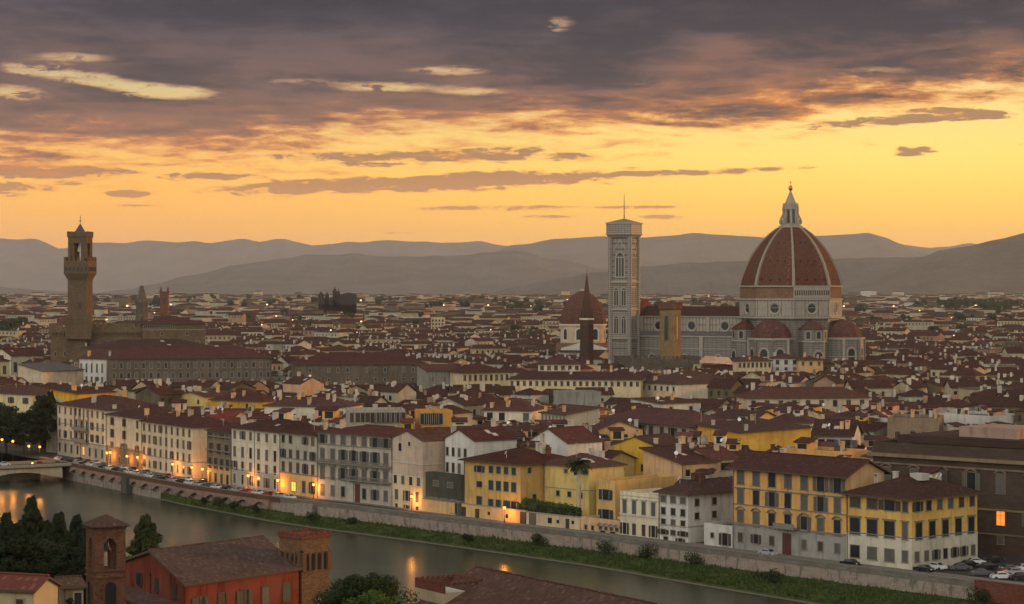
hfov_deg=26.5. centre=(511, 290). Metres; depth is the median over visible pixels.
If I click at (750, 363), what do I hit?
house
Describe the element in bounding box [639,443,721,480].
house
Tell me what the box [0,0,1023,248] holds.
sky
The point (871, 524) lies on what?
window
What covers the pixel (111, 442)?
window
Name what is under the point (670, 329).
crenellated tower
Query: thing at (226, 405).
house
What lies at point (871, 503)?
window
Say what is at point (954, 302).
distant trees
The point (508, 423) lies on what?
house
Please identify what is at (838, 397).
house
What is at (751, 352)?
window
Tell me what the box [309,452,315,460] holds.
window
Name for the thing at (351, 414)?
window
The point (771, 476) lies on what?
window
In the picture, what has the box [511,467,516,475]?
window
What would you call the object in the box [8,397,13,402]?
window
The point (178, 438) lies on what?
riverside palazzo
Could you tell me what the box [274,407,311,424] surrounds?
house
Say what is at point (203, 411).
house
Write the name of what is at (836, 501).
window
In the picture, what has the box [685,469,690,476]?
window
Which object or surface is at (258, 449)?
window
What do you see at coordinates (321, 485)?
window
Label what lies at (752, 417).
house
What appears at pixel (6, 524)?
tree
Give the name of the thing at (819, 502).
window
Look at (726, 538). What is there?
window
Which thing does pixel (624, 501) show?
window
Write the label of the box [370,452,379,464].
window
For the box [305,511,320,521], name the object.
shrub
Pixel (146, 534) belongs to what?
tree
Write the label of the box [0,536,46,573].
tree
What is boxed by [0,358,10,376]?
house
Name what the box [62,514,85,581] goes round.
tree
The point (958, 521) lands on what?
window
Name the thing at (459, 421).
house
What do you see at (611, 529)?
window
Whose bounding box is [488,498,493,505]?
window
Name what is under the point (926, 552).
window
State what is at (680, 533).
window
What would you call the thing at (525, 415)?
window
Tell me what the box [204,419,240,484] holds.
riverside palazzo
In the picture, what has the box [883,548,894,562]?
window
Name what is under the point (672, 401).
house
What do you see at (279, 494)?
parked car
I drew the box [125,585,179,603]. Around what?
lean to wing
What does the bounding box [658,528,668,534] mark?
window
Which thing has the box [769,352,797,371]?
house
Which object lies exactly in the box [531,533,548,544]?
shrub
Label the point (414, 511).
road
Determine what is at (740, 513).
window
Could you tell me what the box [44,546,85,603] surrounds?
tree
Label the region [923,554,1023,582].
forecourt asphalt
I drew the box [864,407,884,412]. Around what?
house
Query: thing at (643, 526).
window
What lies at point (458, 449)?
window
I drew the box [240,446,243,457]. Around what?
window
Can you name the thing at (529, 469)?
window
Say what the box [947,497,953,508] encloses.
window
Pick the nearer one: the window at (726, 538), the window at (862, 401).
the window at (726, 538)
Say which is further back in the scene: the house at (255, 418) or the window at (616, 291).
the window at (616, 291)
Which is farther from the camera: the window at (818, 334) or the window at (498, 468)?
the window at (818, 334)
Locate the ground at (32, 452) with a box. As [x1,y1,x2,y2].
[0,293,987,543]
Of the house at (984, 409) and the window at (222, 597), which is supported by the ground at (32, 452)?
the house at (984, 409)
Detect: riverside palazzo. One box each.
[55,390,174,461]
[104,404,180,468]
[139,409,233,478]
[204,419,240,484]
[228,412,315,491]
[276,421,334,497]
[314,419,414,505]
[391,427,466,510]
[442,418,518,474]
[458,442,566,508]
[527,420,603,456]
[541,445,627,515]
[596,474,676,519]
[619,488,661,538]
[652,472,732,542]
[704,520,732,547]
[724,450,892,560]
[838,471,985,569]
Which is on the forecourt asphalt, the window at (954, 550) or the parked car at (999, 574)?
the parked car at (999, 574)
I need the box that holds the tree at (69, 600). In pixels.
[65,597,78,603]
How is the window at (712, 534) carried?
in the riverside palazzo at (719, 533)
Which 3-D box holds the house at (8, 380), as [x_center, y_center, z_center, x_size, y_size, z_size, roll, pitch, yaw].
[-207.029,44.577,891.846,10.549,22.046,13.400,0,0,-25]
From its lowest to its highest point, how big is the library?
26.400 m
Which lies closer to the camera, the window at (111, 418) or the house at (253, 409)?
the window at (111, 418)
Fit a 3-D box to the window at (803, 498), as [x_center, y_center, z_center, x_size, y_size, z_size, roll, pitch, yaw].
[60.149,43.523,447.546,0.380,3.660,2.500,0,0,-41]
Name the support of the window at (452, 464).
in the riverside palazzo at (460, 443)
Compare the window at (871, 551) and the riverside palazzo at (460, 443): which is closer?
the window at (871, 551)
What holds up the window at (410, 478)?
in the riverside palazzo at (417, 454)
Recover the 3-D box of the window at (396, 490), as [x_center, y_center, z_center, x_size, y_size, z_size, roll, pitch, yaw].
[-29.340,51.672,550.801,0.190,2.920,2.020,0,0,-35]
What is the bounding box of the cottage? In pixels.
[0,572,62,603]
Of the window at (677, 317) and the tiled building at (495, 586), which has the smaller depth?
the tiled building at (495, 586)
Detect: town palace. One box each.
[49,323,141,361]
[133,314,206,343]
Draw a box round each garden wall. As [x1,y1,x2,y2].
[421,498,527,523]
[526,511,580,529]
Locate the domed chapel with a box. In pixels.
[556,289,607,353]
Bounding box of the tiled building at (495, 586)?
[415,565,660,603]
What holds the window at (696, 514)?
in the riverside palazzo at (688, 509)
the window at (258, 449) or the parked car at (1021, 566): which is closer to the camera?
the parked car at (1021, 566)
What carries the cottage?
on the hillside
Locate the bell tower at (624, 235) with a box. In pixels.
[605,206,642,363]
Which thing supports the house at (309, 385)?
on the ground at (32, 452)
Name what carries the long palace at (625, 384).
on the ground at (32, 452)
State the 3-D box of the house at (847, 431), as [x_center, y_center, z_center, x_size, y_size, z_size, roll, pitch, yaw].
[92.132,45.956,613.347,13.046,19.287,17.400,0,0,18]
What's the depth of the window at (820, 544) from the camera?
444.14 m
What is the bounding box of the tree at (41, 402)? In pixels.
[26,395,56,452]
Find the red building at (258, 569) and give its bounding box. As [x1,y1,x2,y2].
[125,535,301,603]
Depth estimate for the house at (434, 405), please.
682.92 m
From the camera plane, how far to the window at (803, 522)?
447.52 m
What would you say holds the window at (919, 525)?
in the riverside palazzo at (910, 521)
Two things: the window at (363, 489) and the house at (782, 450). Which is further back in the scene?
the window at (363, 489)
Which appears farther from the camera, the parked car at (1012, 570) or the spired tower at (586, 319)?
the spired tower at (586, 319)
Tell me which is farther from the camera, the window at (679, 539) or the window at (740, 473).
the window at (679, 539)
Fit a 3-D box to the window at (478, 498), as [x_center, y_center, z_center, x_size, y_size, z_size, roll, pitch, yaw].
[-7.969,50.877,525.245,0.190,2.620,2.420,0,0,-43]
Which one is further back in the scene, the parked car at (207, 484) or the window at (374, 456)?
the parked car at (207, 484)
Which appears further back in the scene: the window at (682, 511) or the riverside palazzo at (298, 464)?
the riverside palazzo at (298, 464)
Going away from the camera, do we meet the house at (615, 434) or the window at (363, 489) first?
the window at (363, 489)
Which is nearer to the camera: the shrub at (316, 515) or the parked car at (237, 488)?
the shrub at (316, 515)
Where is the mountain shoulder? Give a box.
[496,233,928,268]
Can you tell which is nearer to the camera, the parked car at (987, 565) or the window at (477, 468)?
the parked car at (987, 565)
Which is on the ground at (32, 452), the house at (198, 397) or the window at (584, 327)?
the house at (198, 397)
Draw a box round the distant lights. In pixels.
[106,299,976,335]
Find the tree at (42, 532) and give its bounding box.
[35,519,50,541]
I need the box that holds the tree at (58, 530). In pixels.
[48,511,68,573]
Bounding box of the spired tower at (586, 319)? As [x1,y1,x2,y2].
[579,274,593,363]
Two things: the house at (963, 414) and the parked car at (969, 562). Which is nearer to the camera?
the parked car at (969, 562)
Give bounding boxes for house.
[0,347,44,376]
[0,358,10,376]
[0,373,23,385]
[0,384,49,435]
[17,362,85,386]
[47,384,117,400]
[54,575,87,603]
[77,349,126,383]
[165,399,203,411]
[179,385,228,407]
[194,406,247,415]
[206,405,242,421]
[208,391,283,407]
[219,402,229,407]
[231,411,251,422]
[245,404,263,415]
[246,414,269,416]
[249,416,271,422]
[262,392,364,419]
[270,410,310,421]
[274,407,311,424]
[282,372,324,395]
[297,417,323,424]
[312,406,341,421]
[316,423,335,426]
[328,413,345,424]
[346,404,405,426]
[394,418,432,428]
[406,405,418,426]
[415,406,452,426]
[424,401,447,408]
[451,417,467,426]
[457,426,520,432]
[472,415,502,424]
[481,392,548,421]
[484,421,518,425]
[508,420,534,423]
[511,425,546,442]
[516,430,549,449]
[531,420,550,424]
[535,422,551,427]
[537,353,581,370]
[537,402,554,409]
[538,405,602,425]
[549,419,567,426]
[551,403,561,407]
[554,390,600,405]
[588,418,644,437]
[597,401,618,408]
[598,406,615,422]
[598,406,725,436]
[599,427,633,440]
[602,441,637,476]
[604,429,696,475]
[628,391,702,411]
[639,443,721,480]
[643,367,725,398]
[674,432,697,446]
[674,468,716,484]
[675,436,695,449]
[689,431,713,447]
[689,437,738,478]
[694,413,813,450]
[698,430,749,456]
[699,403,741,414]
[700,356,733,371]
[711,405,732,416]
[715,401,776,419]
[727,353,772,372]
[734,387,870,412]
[737,412,748,418]
[738,414,754,420]
[747,403,778,409]
[765,406,777,415]
[767,439,782,451]
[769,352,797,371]
[770,406,817,429]
[776,401,799,407]
[779,448,786,452]
[783,437,866,458]
[792,406,826,418]
[795,352,822,372]
[803,404,822,411]
[811,419,863,446]
[812,413,824,418]
[819,411,840,417]
[821,442,833,446]
[822,403,834,410]
[827,413,880,421]
[831,406,861,416]
[836,451,851,457]
[843,405,861,410]
[855,404,868,413]
[855,415,886,434]
[857,435,886,448]
[860,454,872,460]
[861,430,870,442]
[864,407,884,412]
[864,439,888,451]
[865,402,900,417]
[868,415,890,421]
[872,435,892,440]
[900,405,943,414]
[918,466,943,480]
[939,404,1013,430]
[946,422,978,430]
[980,406,986,411]
[991,421,1015,424]
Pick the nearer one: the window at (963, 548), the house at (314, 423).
the window at (963, 548)
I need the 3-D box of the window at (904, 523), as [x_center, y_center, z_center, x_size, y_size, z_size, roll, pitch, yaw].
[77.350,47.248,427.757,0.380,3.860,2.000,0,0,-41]
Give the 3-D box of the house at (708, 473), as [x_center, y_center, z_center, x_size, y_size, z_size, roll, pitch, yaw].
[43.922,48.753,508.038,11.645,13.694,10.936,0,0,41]
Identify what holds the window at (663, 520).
in the riverside palazzo at (688, 509)
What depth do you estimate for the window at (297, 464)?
582.32 m
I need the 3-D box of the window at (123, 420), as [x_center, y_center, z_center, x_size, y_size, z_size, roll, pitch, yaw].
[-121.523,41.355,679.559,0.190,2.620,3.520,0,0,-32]
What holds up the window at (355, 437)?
in the riverside palazzo at (354, 463)
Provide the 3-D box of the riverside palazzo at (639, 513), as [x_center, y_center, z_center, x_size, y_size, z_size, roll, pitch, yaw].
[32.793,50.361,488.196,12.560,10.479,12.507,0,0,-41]
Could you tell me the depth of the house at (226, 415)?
677.72 m
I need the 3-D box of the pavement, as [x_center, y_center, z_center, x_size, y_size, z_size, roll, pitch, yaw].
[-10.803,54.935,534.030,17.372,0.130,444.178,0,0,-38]
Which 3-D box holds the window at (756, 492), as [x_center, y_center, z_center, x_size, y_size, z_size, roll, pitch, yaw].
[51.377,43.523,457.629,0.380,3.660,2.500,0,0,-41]
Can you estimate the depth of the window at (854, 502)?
437.47 m
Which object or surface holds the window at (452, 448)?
in the riverside palazzo at (460, 443)
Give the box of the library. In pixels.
[866,424,1023,557]
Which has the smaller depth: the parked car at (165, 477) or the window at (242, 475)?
the window at (242, 475)
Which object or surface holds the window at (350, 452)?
in the riverside palazzo at (354, 463)
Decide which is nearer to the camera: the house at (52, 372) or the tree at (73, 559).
the tree at (73, 559)
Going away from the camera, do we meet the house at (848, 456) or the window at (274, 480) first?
the house at (848, 456)
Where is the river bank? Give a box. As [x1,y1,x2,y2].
[161,493,992,603]
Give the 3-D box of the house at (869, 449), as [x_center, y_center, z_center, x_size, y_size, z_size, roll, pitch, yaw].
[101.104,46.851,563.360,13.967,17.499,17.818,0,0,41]
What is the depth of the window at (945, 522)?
433.54 m
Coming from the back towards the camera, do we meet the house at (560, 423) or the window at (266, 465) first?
the window at (266, 465)
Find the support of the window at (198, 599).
in the red building at (258, 569)
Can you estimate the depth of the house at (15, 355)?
1139.05 m
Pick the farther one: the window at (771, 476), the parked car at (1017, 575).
the window at (771, 476)
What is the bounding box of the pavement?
[74,458,1023,584]
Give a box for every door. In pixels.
[355,483,359,502]
[565,519,568,528]
[782,533,790,554]
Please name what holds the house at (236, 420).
on the ground at (32, 452)
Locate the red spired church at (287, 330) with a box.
[281,307,293,333]
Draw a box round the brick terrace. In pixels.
[415,573,482,603]
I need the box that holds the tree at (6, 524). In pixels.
[0,511,13,561]
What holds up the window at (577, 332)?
in the domed chapel
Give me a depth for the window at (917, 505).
427.76 m
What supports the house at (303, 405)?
on the ground at (32, 452)
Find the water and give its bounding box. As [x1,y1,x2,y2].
[0,454,807,603]
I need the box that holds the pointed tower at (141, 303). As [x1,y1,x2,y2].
[135,286,147,321]
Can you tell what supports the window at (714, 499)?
in the riverside palazzo at (688, 509)
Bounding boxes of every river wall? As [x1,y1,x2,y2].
[39,457,316,515]
[280,497,1003,603]
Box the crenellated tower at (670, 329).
[658,302,682,358]
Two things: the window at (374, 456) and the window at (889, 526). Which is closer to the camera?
the window at (889, 526)
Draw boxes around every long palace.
[80,339,210,355]
[105,341,272,384]
[290,353,428,384]
[415,364,457,388]
[449,362,511,385]
[508,365,644,397]
[887,405,943,438]
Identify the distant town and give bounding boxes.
[0,290,1023,452]
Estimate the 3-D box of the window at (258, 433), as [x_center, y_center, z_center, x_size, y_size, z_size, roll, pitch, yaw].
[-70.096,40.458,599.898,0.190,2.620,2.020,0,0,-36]
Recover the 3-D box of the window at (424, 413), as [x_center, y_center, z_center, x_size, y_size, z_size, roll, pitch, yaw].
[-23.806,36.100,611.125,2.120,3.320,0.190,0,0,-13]
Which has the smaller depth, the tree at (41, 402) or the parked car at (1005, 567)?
the parked car at (1005, 567)
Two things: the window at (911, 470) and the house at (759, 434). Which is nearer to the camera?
the window at (911, 470)
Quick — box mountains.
[0,238,976,292]
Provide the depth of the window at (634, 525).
485.30 m
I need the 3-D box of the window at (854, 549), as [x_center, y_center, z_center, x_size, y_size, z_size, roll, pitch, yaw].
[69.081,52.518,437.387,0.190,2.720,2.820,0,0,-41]
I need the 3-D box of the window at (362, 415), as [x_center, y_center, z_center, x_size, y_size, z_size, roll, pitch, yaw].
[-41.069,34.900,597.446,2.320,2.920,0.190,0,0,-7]
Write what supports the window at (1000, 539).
in the library
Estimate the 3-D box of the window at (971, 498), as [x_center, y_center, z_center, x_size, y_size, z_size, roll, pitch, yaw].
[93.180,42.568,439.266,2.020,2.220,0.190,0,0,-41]
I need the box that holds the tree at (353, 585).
[310,572,420,603]
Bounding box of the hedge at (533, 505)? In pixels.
[513,496,581,516]
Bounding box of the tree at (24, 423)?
[4,411,42,458]
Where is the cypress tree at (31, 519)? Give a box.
[18,495,42,539]
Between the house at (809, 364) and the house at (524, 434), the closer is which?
the house at (524, 434)
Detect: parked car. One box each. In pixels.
[0,462,10,465]
[31,461,45,463]
[124,469,132,473]
[131,470,139,474]
[152,474,160,478]
[159,475,168,479]
[167,477,176,480]
[175,478,185,482]
[184,480,193,483]
[192,481,202,485]
[200,483,211,486]
[210,484,221,487]
[220,485,231,489]
[230,487,241,490]
[240,488,252,492]
[251,489,263,493]
[262,491,274,495]
[272,492,284,496]
[283,494,296,498]
[757,548,777,554]
[840,558,861,565]
[913,564,935,572]
[927,562,947,570]
[949,563,971,570]
[958,559,979,566]
[967,557,986,563]
[969,568,992,576]
[976,562,999,569]
[982,555,1004,562]
[989,571,1010,579]
[998,564,1020,570]
[1002,567,1023,574]
[1009,572,1023,580]
[1016,564,1023,569]
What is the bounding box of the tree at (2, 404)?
[0,402,11,429]
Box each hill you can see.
[0,251,607,293]
[481,257,921,294]
[841,233,1023,294]
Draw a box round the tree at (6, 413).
[0,405,21,455]
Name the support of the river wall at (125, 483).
on the ground at (32, 452)
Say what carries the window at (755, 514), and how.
in the riverside palazzo at (790, 504)
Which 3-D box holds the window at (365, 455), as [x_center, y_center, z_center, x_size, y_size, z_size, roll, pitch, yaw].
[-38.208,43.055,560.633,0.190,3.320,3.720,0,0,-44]
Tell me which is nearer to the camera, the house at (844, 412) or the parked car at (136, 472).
the parked car at (136, 472)
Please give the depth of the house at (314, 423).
637.96 m
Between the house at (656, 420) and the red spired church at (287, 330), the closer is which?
the house at (656, 420)
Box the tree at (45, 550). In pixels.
[17,538,68,578]
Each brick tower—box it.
[159,286,168,316]
[278,523,331,603]
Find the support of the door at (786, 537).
in the riverside palazzo at (790, 504)
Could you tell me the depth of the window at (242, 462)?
607.37 m
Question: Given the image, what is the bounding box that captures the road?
[73,458,915,572]
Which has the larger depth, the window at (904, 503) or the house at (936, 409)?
the house at (936, 409)
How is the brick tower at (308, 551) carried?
on the hillside
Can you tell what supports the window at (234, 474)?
in the riverside palazzo at (255, 450)
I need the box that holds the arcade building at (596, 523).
[581,515,619,533]
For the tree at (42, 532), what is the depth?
387.25 m
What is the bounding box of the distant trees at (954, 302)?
[0,294,1023,336]
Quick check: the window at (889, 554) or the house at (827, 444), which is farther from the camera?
the house at (827, 444)
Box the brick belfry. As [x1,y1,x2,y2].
[81,514,130,603]
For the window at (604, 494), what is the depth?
500.71 m
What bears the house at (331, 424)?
on the ground at (32, 452)
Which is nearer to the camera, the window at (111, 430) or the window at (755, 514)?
the window at (755, 514)
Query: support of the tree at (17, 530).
on the hillside
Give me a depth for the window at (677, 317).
1083.02 m
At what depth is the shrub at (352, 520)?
541.07 m
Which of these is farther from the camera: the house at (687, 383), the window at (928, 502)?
the house at (687, 383)
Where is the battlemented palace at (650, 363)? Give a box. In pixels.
[614,355,700,371]
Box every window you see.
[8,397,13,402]
[13,362,16,372]
[14,597,24,603]
[22,397,27,403]
[63,430,66,437]
[73,591,82,603]
[95,435,98,442]
[110,417,113,425]
[110,428,113,437]
[110,441,113,448]
[120,443,126,450]
[122,418,125,426]
[122,430,125,439]
[135,572,141,586]
[142,434,145,442]
[147,447,150,455]
[153,436,156,444]
[154,577,158,592]
[158,425,161,432]
[170,451,173,459]
[172,583,176,598]
[187,441,190,449]
[187,466,190,474]
[192,595,207,603]
[208,456,211,467]
[209,442,213,453]
[213,457,217,468]
[216,443,220,454]
[218,592,226,603]
[219,458,222,469]
[224,444,228,455]
[225,459,228,470]
[232,460,236,470]
[233,430,236,438]
[233,445,236,456]
[233,473,235,483]
[237,588,251,603]
[239,430,244,439]
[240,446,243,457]
[240,474,243,484]
[241,461,243,471]
[247,475,252,485]
[248,431,251,440]
[248,447,251,458]
[249,462,251,472]
[256,432,260,441]
[256,448,260,460]
[257,463,259,473]
[257,476,259,487]
[261,585,269,603]
[263,477,268,488]
[264,464,268,474]
[265,433,268,442]
[265,449,268,461]
[273,434,276,443]
[273,450,276,462]
[273,465,276,475]
[273,478,276,489]
[280,448,285,457]
[281,434,284,442]
[281,461,284,471]
[282,582,291,602]
[289,462,291,472]
[291,481,295,491]
[296,450,299,459]
[296,462,299,473]
[301,480,305,492]
[302,436,307,444]
[302,463,307,474]
[303,451,306,459]
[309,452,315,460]
[309,482,314,493]
[310,437,314,445]
[311,464,314,475]
[317,433,326,443]
[318,464,324,478]
[319,447,324,459]
[320,484,323,494]
[329,434,335,444]
[329,465,335,479]
[330,448,334,460]
[330,485,334,495]
[338,449,347,461]
[338,466,346,480]
[340,435,345,444]
[340,486,344,496]
[349,412,354,422]
[349,450,357,462]
[349,467,357,481]
[350,436,356,445]
[355,412,359,422]
[359,412,366,422]
[359,451,368,463]
[360,468,366,482]
[361,436,366,446]
[362,488,366,499]
[365,412,370,422]
[369,437,379,447]
[370,412,376,423]
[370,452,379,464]
[370,469,378,484]
[371,489,378,500]
[375,412,381,422]
[380,412,386,422]
[380,438,390,448]
[381,470,388,485]
[383,453,388,465]
[383,490,387,501]
[385,412,391,422]
[389,412,395,422]
[393,475,397,483]
[394,412,398,422]
[394,488,398,499]
[398,442,401,451]
[399,412,405,422]
[400,475,404,484]
[403,490,409,501]
[408,477,412,485]
[415,491,418,502]
[416,478,420,486]
[420,413,426,424]
[424,413,430,424]
[428,413,434,424]
[432,413,439,424]
[432,480,438,486]
[436,413,443,424]
[446,462,448,472]
[446,482,452,487]
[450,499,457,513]
[451,447,454,456]
[451,462,454,472]
[457,448,460,456]
[457,463,460,473]
[463,448,466,457]
[474,465,483,472]
[476,480,482,487]
[476,495,481,504]
[487,412,492,420]
[488,465,493,473]
[488,479,493,490]
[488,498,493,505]
[495,466,500,473]
[495,480,501,491]
[495,499,500,506]
[498,412,504,420]
[503,466,508,474]
[503,481,508,491]
[503,500,508,507]
[508,500,518,508]
[510,482,516,492]
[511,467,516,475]
[523,413,528,420]
[527,467,531,473]
[563,327,567,340]
[567,491,571,497]
[575,328,579,340]
[583,325,586,334]
[583,342,586,352]
[589,342,591,352]
[593,328,598,340]
[597,522,602,530]
[598,508,612,518]
[599,489,611,500]
[603,523,608,530]
[607,523,614,531]
[613,287,618,305]
[613,315,618,333]
[613,524,619,531]
[615,251,624,277]
[620,497,627,513]
[620,521,628,534]
[621,287,626,305]
[621,315,626,334]
[630,498,637,514]
[631,523,636,535]
[632,251,635,277]
[632,287,633,305]
[632,315,633,333]
[634,287,636,305]
[634,315,636,333]
[639,499,646,515]
[640,524,645,536]
[649,425,652,433]
[649,500,656,516]
[649,525,656,538]
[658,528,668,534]
[659,426,663,433]
[660,495,666,502]
[660,506,665,514]
[660,518,665,525]
[664,315,668,339]
[668,427,676,436]
[669,529,675,535]
[670,496,676,503]
[670,507,675,515]
[670,519,675,526]
[675,537,684,541]
[676,315,678,339]
[677,530,687,537]
[679,508,685,516]
[680,497,686,504]
[680,520,685,527]
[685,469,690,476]
[694,498,699,506]
[694,512,699,519]
[709,532,714,537]
[712,497,717,504]
[712,510,717,517]
[719,532,730,546]
[720,462,731,470]
[731,349,735,356]
[735,487,744,504]
[735,506,744,525]
[736,470,744,484]
[737,532,743,542]
[738,330,743,338]
[749,347,753,354]
[750,507,760,527]
[750,533,760,544]
[751,471,760,486]
[751,488,759,505]
[758,347,768,358]
[765,489,777,507]
[766,509,776,528]
[768,472,775,487]
[768,535,774,546]
[775,347,784,354]
[782,491,791,508]
[783,474,791,489]
[783,509,791,530]
[797,512,810,532]
[798,492,808,510]
[800,475,808,490]
[800,539,806,549]
[805,331,810,339]
[813,350,823,357]
[813,476,827,492]
[813,494,826,512]
[815,514,824,534]
[816,331,821,339]
[817,541,823,551]
[829,478,844,493]
[831,516,841,536]
[832,400,837,406]
[832,496,841,513]
[833,543,840,553]
[834,439,856,446]
[846,347,856,359]
[848,515,860,534]
[849,496,860,508]
[849,544,860,558]
[860,399,864,406]
[861,346,863,359]
[865,517,878,536]
[866,497,877,509]
[866,546,877,560]
[878,499,899,511]
[880,463,891,480]
[882,518,895,538]
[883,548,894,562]
[894,431,900,437]
[900,520,908,540]
[901,501,908,512]
[901,550,907,562]
[908,465,919,473]
[913,501,922,512]
[914,520,924,540]
[914,551,919,562]
[924,550,929,561]
[926,500,932,511]
[928,519,937,538]
[932,549,940,560]
[936,499,943,509]
[939,466,947,481]
[941,517,950,536]
[943,548,948,558]
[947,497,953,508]
[951,546,958,557]
[954,516,963,535]
[958,496,963,507]
[960,545,968,556]
[962,468,979,490]
[967,514,976,533]
[969,495,975,506]
[970,544,975,555]
[994,470,1006,494]
[995,509,1005,526]
[996,535,1004,544]
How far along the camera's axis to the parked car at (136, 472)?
645.95 m
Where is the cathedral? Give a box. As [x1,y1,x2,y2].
[640,180,865,360]
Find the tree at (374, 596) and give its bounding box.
[342,589,401,603]
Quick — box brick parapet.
[974,579,1023,603]
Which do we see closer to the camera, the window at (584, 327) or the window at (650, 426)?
the window at (650, 426)
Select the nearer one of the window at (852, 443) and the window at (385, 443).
the window at (385, 443)
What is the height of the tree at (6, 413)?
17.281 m
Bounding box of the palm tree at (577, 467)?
[565,458,591,507]
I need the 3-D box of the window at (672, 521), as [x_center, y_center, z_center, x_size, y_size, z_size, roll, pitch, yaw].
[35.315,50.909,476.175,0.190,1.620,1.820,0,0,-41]
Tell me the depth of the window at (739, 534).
460.94 m
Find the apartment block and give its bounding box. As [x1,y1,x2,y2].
[431,317,444,328]
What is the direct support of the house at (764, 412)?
on the ground at (32, 452)
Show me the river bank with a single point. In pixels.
(190, 501)
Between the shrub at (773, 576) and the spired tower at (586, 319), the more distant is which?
the spired tower at (586, 319)
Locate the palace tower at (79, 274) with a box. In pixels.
[64,217,96,361]
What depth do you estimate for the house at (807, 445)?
526.22 m
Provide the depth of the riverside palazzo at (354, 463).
563.64 m
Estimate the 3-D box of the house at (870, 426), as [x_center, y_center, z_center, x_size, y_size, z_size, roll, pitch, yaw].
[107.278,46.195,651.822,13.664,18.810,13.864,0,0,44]
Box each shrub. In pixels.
[212,496,226,506]
[228,501,238,509]
[252,505,259,512]
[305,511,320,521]
[345,517,357,523]
[462,533,473,541]
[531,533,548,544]
[596,540,616,552]
[636,543,658,558]
[683,551,704,565]
[759,571,770,579]
[765,568,783,582]
[966,586,990,603]
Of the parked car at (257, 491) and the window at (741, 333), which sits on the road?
the parked car at (257, 491)
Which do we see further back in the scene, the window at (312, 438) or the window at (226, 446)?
the window at (226, 446)
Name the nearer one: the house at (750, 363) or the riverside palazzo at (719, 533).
the riverside palazzo at (719, 533)
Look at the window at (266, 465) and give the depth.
596.21 m
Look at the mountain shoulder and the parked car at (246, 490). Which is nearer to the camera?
the parked car at (246, 490)
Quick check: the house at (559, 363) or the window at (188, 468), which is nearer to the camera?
the window at (188, 468)
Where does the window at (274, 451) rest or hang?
in the riverside palazzo at (255, 450)
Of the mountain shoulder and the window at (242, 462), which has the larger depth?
the mountain shoulder
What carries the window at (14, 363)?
in the house at (15, 355)
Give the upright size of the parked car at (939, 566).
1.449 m
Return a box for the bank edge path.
[159,499,817,603]
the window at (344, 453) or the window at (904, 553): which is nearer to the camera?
the window at (904, 553)
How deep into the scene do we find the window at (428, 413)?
611.39 m
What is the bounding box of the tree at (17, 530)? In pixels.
[1,521,29,560]
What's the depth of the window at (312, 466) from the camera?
576.17 m
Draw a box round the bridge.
[0,460,78,477]
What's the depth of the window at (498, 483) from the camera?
520.08 m
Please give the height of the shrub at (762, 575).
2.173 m
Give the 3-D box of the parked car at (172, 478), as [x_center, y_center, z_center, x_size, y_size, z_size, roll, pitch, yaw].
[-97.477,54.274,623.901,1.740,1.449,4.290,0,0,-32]
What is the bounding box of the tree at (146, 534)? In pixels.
[125,514,163,558]
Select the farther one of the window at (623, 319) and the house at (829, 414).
the window at (623, 319)
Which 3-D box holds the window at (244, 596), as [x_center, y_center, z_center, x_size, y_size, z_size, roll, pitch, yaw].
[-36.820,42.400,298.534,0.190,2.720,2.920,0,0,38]
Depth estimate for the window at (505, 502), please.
518.37 m
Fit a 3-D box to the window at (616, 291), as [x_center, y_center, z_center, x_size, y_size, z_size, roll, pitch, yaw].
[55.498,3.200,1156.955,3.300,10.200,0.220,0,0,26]
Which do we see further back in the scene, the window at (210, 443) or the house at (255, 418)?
the house at (255, 418)
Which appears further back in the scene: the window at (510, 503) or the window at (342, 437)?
the window at (342, 437)
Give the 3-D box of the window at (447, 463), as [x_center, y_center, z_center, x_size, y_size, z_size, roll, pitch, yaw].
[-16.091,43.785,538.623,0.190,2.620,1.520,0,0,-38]
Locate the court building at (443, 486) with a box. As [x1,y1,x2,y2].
[424,471,463,515]
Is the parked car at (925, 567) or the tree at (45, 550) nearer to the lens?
the tree at (45, 550)
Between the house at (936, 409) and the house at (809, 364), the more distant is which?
the house at (809, 364)
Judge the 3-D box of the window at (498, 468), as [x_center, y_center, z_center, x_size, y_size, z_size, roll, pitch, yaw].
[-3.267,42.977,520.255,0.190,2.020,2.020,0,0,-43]
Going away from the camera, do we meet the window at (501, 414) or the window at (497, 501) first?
the window at (497, 501)
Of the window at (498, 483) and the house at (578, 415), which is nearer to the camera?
the window at (498, 483)
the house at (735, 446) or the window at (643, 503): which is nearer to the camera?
the window at (643, 503)
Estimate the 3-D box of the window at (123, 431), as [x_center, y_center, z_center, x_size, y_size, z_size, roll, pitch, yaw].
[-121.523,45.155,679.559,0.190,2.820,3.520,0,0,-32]
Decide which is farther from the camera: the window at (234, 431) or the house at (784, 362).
the house at (784, 362)
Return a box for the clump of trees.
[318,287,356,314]
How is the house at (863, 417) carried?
on the ground at (32, 452)
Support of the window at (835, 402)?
in the house at (838, 397)
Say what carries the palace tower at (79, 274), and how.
on the ground at (32, 452)
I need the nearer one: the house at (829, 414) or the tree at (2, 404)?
the house at (829, 414)
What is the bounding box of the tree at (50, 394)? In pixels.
[38,390,56,449]
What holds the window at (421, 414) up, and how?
in the house at (437, 417)
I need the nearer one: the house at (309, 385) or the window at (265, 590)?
the window at (265, 590)

